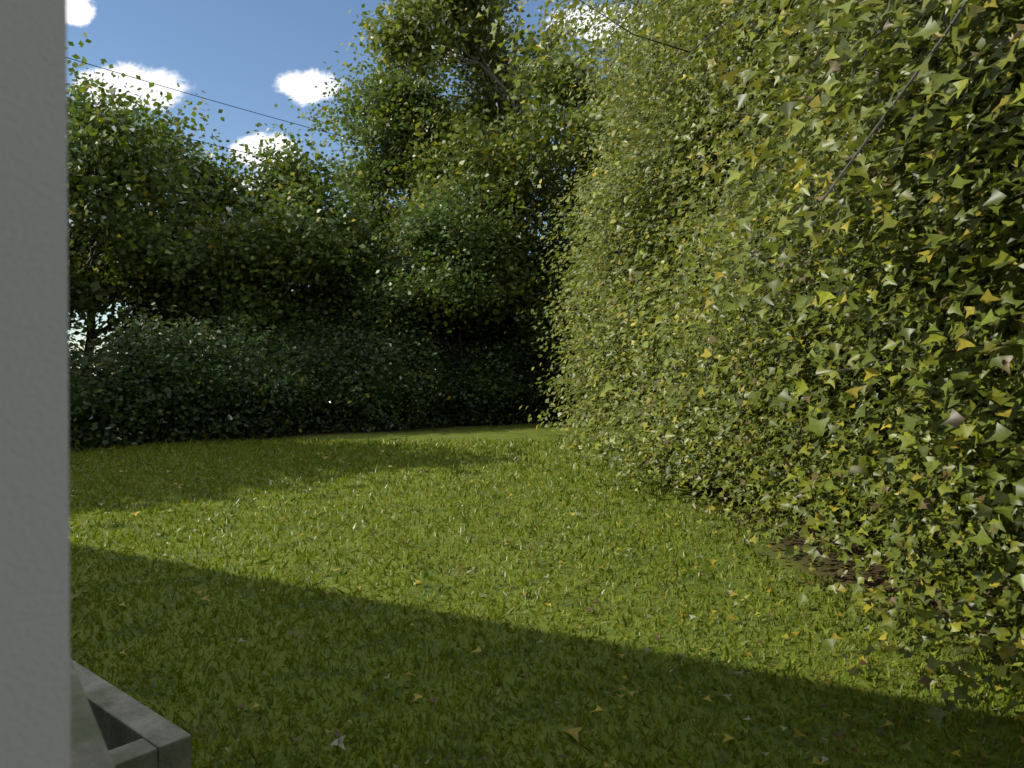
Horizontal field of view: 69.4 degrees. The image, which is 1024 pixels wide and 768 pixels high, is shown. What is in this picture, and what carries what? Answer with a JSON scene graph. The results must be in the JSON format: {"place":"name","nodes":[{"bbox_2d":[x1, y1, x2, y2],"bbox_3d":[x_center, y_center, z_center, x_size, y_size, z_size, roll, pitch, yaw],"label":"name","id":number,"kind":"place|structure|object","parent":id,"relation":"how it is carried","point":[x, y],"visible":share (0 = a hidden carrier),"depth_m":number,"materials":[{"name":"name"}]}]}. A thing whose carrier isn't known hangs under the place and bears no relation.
{"place":"outdoors","nodes":[
{"label":"outdoors","id":0,"kind":"place"},
{"bbox_2d":[67,57,414,189],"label":"power lines","id":1,"kind":"object","parent":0,"point":[243,109],"visible":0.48,"depth_m":23.55,"materials":[{"name":"metal"}]},
{"bbox_2d":[66,0,648,373],"label":"sky","id":2,"kind":"structure","parent":0,"point":[250,55],"materials":[{"name":"blue"}]},
{"bbox_2d":[69,411,1023,767],"bbox_3d":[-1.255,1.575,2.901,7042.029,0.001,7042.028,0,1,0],"label":"ground","id":3,"kind":"structure","parent":0,"point":[533,431],"depth_m":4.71,"materials":[{"name":"green plant"}]},
{"bbox_2d":[70,657,114,767],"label":"plinth wall","id":4,"kind":"structure","parent":3,"relation":"on","point":[88,748],"depth_m":0.93,"materials":[{"name":"grey concrete"}]},
{"bbox_2d":[0,0,70,767],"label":"window jamb","id":5,"kind":"structure","parent":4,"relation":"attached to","point":[34,589],"depth_m":0.39,"materials":[{"name":"white paint"}]},
{"bbox_2d":[68,239,144,373],"bbox_3d":[-14.111,-1.927,20.924,5.818,6.583,9.261,0,1,-44],"label":"tree","id":6,"kind":"object","parent":3,"relation":"on","point":[77,301],"visible":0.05,"depth_m":20.89,"materials":[{"name":"green plant"}]},
{"bbox_2d":[71,659,191,767],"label":"light well","id":7,"kind":"object","parent":3,"relation":"on","point":[135,733],"visible":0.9,"depth_m":2.98,"materials":[{"name":"concrete"}]},
{"bbox_2d":[67,32,298,370],"bbox_3d":[-12.755,-4.288,22.577,11.557,11.660,11.821,0,1,0],"label":"tree","id":8,"kind":"object","parent":3,"relation":"on","point":[92,158],"depth_m":20.77,"materials":[{"name":"green plant"}]},
{"bbox_2d":[71,238,345,372],"bbox_3d":[-9.821,-1.991,25.732,10.058,6.975,10.179,0,1,0],"label":"understory","id":9,"kind":"object","parent":3,"relation":"on","point":[257,318],"depth_m":23.34,"materials":[{"name":"green plant"}]},
{"bbox_2d":[67,94,379,358],"bbox_3d":[-9.809,-4.125,25.983,11.239,11.254,11.194,0,1,0],"label":"tree","id":10,"kind":"object","parent":3,"relation":"on","point":[316,253],"depth_m":23.26,"materials":[{"name":"green plant"}]},
{"bbox_2d":[201,103,437,363],"bbox_3d":[-7.522,-3.908,27.258,10.264,10.792,8.846,0,1,0],"label":"tree","id":11,"kind":"object","parent":3,"relation":"on","point":[314,183],"depth_m":25.36,"materials":[{"name":"green plant"}]},
{"bbox_2d":[68,301,589,451],"bbox_3d":[-5.825,-0.714,21.635,30.945,4.461,5.683,0,1,-45],"label":"hedge","id":12,"kind":"object","parent":3,"relation":"on","point":[153,427],"depth_m":20.03,"materials":[{"name":"green plant"}]},
{"bbox_2d":[277,234,473,366],"bbox_3d":[-5.527,-2.189,29.309,9.522,7.293,9.555,0,1,0],"label":"understory","id":13,"kind":"object","parent":3,"relation":"on","point":[344,298],"depth_m":25.95,"materials":[{"name":"green plant"}]},
{"bbox_2d":[288,42,507,369],"bbox_3d":[-4.453,-6.533,31.831,10.523,15.924,9.649,0,1,0],"label":"tree","id":14,"kind":"object","parent":3,"relation":"on","point":[383,111],"depth_m":29.89,"materials":[{"name":"green plant"}]},
{"bbox_2d":[350,233,518,414],"bbox_3d":[-2.317,-2.773,30.358,9.701,8.420,9.848,0,1,0],"label":"understory","id":15,"kind":"object","parent":3,"relation":"on","point":[455,335],"depth_m":27.11,"materials":[{"name":"green plant"}]},
{"bbox_2d":[283,163,588,369],"bbox_3d":[-1.984,-3.302,26.663,10.867,9.585,10.590,0,1,-42],"label":"corner tree","id":16,"kind":"object","parent":3,"relation":"on","point":[437,234],"depth_m":23.85,"materials":[{"name":"green plant"}]},
{"bbox_2d":[335,0,650,407],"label":"linden","id":17,"kind":"object","parent":3,"relation":"on","point":[412,35],"depth_m":25.21,"materials":[{"name":"green plant"}]},
{"bbox_2d":[427,202,576,384],"bbox_3d":[0.467,-2.894,30.873,9.862,8.685,10.677,0,1,0],"label":"tree","id":18,"kind":"object","parent":3,"relation":"on","point":[511,322],"visible":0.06,"depth_m":27.30,"materials":[{"name":"green plant"}]},
{"bbox_2d":[475,208,582,370],"bbox_3d":[2.723,-2.751,29.602,9.767,8.392,9.371,0,1,0],"label":"understory","id":19,"kind":"object","parent":3,"relation":"on","point":[505,328],"depth_m":27.46,"materials":[{"name":"green plant"}]},
{"bbox_2d":[69,447,1023,767],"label":"fallen leaves","id":20,"kind":"object","parent":3,"relation":"on","point":[569,731],"visible":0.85,"depth_m":4.59,"materials":[{"name":"yellow plant"}]},
{"bbox_2d":[488,152,617,412],"bbox_3d":[4.189,-3.325,25.863,10.108,9.637,9.912,0,1,0],"label":"ivy","id":21,"kind":"object","parent":3,"relation":"on","point":[530,336],"visible":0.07,"depth_m":25.62,"materials":[{"name":"green plant"}]},
{"bbox_2d":[504,119,701,457],"bbox_3d":[3.007,-3.158,19.040,6.502,9.059,12.161,0,1,0],"label":"ivy","id":22,"kind":"object","parent":3,"relation":"on","point":[584,415],"depth_m":18.13,"materials":[{"name":"green plant"}]},
{"bbox_2d":[523,0,923,523],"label":"ivy","id":23,"kind":"object","parent":3,"relation":"on","point":[620,215],"depth_m":11.72,"materials":[{"name":"green plant"}]},
{"bbox_2d":[437,0,1023,751],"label":"ivy","id":24,"kind":"object","parent":3,"relation":"on","point":[905,402],"depth_m":3.89,"materials":[{"name":"green plant"}]}
]}

